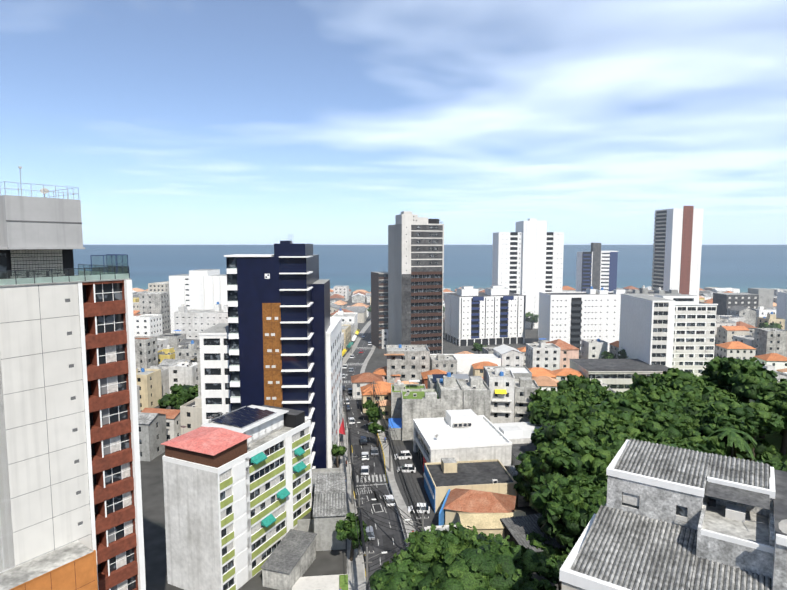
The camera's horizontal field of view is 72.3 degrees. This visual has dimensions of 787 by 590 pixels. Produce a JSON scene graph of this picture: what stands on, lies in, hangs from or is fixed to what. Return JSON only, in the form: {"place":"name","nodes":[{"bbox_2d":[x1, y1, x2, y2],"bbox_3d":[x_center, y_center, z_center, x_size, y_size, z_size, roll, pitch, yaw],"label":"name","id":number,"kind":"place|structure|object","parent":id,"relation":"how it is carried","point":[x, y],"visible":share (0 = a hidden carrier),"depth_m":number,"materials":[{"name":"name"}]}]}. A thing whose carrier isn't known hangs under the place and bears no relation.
{"place":"outdoors","nodes":[
{"label":"outdoors","id":0,"kind":"place"},
{"bbox_2d":[169,269,227,332],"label":"apartment building","id":1,"kind":"structure","parent":0,"point":[200,279],"depth_m":302.57,"materials":[{"name":"paint"}]},
{"bbox_2d":[339,319,438,589],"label":"street","id":2,"kind":"structure","parent":0,"point":[382,479],"depth_m":114.00,"materials":[{"name":"grey asphalt"}]},
{"bbox_2d":[339,333,538,589],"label":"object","id":3,"kind":"object","parent":2,"relation":"on","point":[417,508],"visible":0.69,"depth_m":105.21,"materials":[{"name":"white"}]},
{"bbox_2d":[0,0,786,244],"label":"sky","id":4,"kind":"structure","parent":0,"point":[708,68],"materials":[{"name":"blue"}]},
{"bbox_2d":[73,245,786,291],"bbox_3d":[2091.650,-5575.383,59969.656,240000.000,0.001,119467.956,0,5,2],"label":"sea","id":5,"kind":"structure","parent":0,"point":[448,255],"depth_m":1529.95,"materials":[{"name":"liquid"}]},
{"bbox_2d":[292,308,568,589],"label":"buildings","id":6,"kind":"structure","parent":0,"point":[459,425],"depth_m":124.90,"materials":[{"name":"white paint"}]},
{"bbox_2d":[140,291,755,589],"bbox_3d":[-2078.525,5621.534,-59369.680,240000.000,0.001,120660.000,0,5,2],"label":"ground","id":7,"kind":"structure","parent":0,"point":[330,562],"depth_m":99.97,"materials":[{"name":"grey concrete"}]},
{"bbox_2d":[0,166,145,589],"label":"high-rise building","id":8,"kind":"structure","parent":7,"relation":"on","point":[71,515],"depth_m":48.25,"materials":[{"name":"white paint"}]},
{"bbox_2d":[174,302,227,338],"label":"white block","id":9,"kind":"structure","parent":7,"relation":"on","point":[191,323],"depth_m":254.09,"materials":[{"name":"paint"}]},
{"bbox_2d":[199,323,230,426],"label":"apartment building","id":10,"kind":"structure","parent":7,"relation":"on","point":[214,368],"depth_m":114.32,"materials":[{"name":"paint"}]},
{"bbox_2d":[161,405,311,589],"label":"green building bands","id":11,"kind":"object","parent":7,"relation":"on","point":[237,489],"visible":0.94,"depth_m":80.28,"materials":[{"name":"white paint"}]},
{"bbox_2d":[224,234,329,468],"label":"navy tower","id":12,"kind":"structure","parent":7,"relation":"on","point":[278,301],"depth_m":107.60,"materials":[{"name":"blue paint"}]},
{"bbox_2d":[326,317,341,467],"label":"white slab","id":13,"kind":"structure","parent":7,"relation":"on","point":[334,355],"depth_m":126.07,"materials":[{"name":"paint"}]},
{"bbox_2d":[371,266,387,348],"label":"building","id":14,"kind":"structure","parent":7,"relation":"on","point":[378,297],"depth_m":264.56,"materials":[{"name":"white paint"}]},
{"bbox_2d":[388,211,443,353],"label":"high-rise building","id":15,"kind":"structure","parent":7,"relation":"on","point":[416,267],"depth_m":242.92,"materials":[{"name":"white paint"}]},
{"bbox_2d":[132,281,786,589],"bbox_3d":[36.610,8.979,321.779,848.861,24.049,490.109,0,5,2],"label":"city buildings","id":16,"kind":"structure","parent":7,"relation":"on","point":[165,362],"depth_m":205.23,"materials":[{"name":"white paint"}]},
{"bbox_2d":[158,306,782,589],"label":"street trees","id":17,"kind":"object","parent":7,"relation":"on","point":[460,557],"visible":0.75,"depth_m":68.74,"materials":[{"name":"green plant"}]},
{"bbox_2d":[444,285,525,345],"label":"apartment building","id":18,"kind":"structure","parent":7,"relation":"on","point":[497,327],"depth_m":275.12,"materials":[{"name":"white paint"}]},
{"bbox_2d":[492,219,563,328],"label":"white tower","id":19,"kind":"structure","parent":7,"relation":"on","point":[533,241],"depth_m":326.02,"materials":[{"name":"paint"}]},
{"bbox_2d":[538,286,627,352],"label":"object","id":20,"kind":"structure","parent":7,"relation":"on","point":[548,323],"depth_m":254.78,"materials":[{"name":"white paint"}]},
{"bbox_2d":[576,243,617,291],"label":"high-rise building","id":21,"kind":"structure","parent":7,"relation":"on","point":[605,267],"depth_m":443.19,"materials":[{"name":"paint"}]},
{"bbox_2d":[569,359,670,392],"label":"building","id":22,"kind":"structure","parent":7,"relation":"on","point":[615,374],"depth_m":187.84,"materials":[{"name":"white paint"}]},
{"bbox_2d":[612,285,680,295],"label":"buildings","id":23,"kind":"structure","parent":7,"relation":"on","point":[645,291],"depth_m":264.86,"materials":[{"name":"white paint"}]},
{"bbox_2d":[514,355,786,558],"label":"park trees","id":24,"kind":"object","parent":7,"relation":"on","point":[584,432],"visible":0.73,"depth_m":113.28,"materials":[{"name":"green plant"}]},
{"bbox_2d":[618,294,717,375],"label":"apartment building","id":25,"kind":"structure","parent":7,"relation":"on","point":[674,331],"depth_m":207.06,"materials":[{"name":"white paint"}]},
{"bbox_2d":[559,438,786,589],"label":"house","id":26,"kind":"structure","parent":7,"relation":"on","point":[665,517],"depth_m":45.44,"materials":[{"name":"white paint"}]},
{"bbox_2d":[651,206,703,295],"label":"building","id":27,"kind":"structure","parent":7,"relation":"on","point":[681,273],"depth_m":426.14,"materials":[{"name":"white paint"}]},
{"bbox_2d":[713,288,773,314],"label":"apartment building","id":28,"kind":"structure","parent":7,"relation":"on","point":[764,299],"depth_m":345.65,"materials":[{"name":"grey paint"}]},
{"bbox_2d":[776,292,786,329],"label":"building","id":29,"kind":"structure","parent":7,"relation":"on","point":[781,308],"depth_m":303.70,"materials":[{"name":"paint"}]},
{"bbox_2d":[697,376,786,461],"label":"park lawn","id":30,"kind":"structure","parent":0,"point":[775,439],"depth_m":139.29,"materials":[{"name":"green plant"}]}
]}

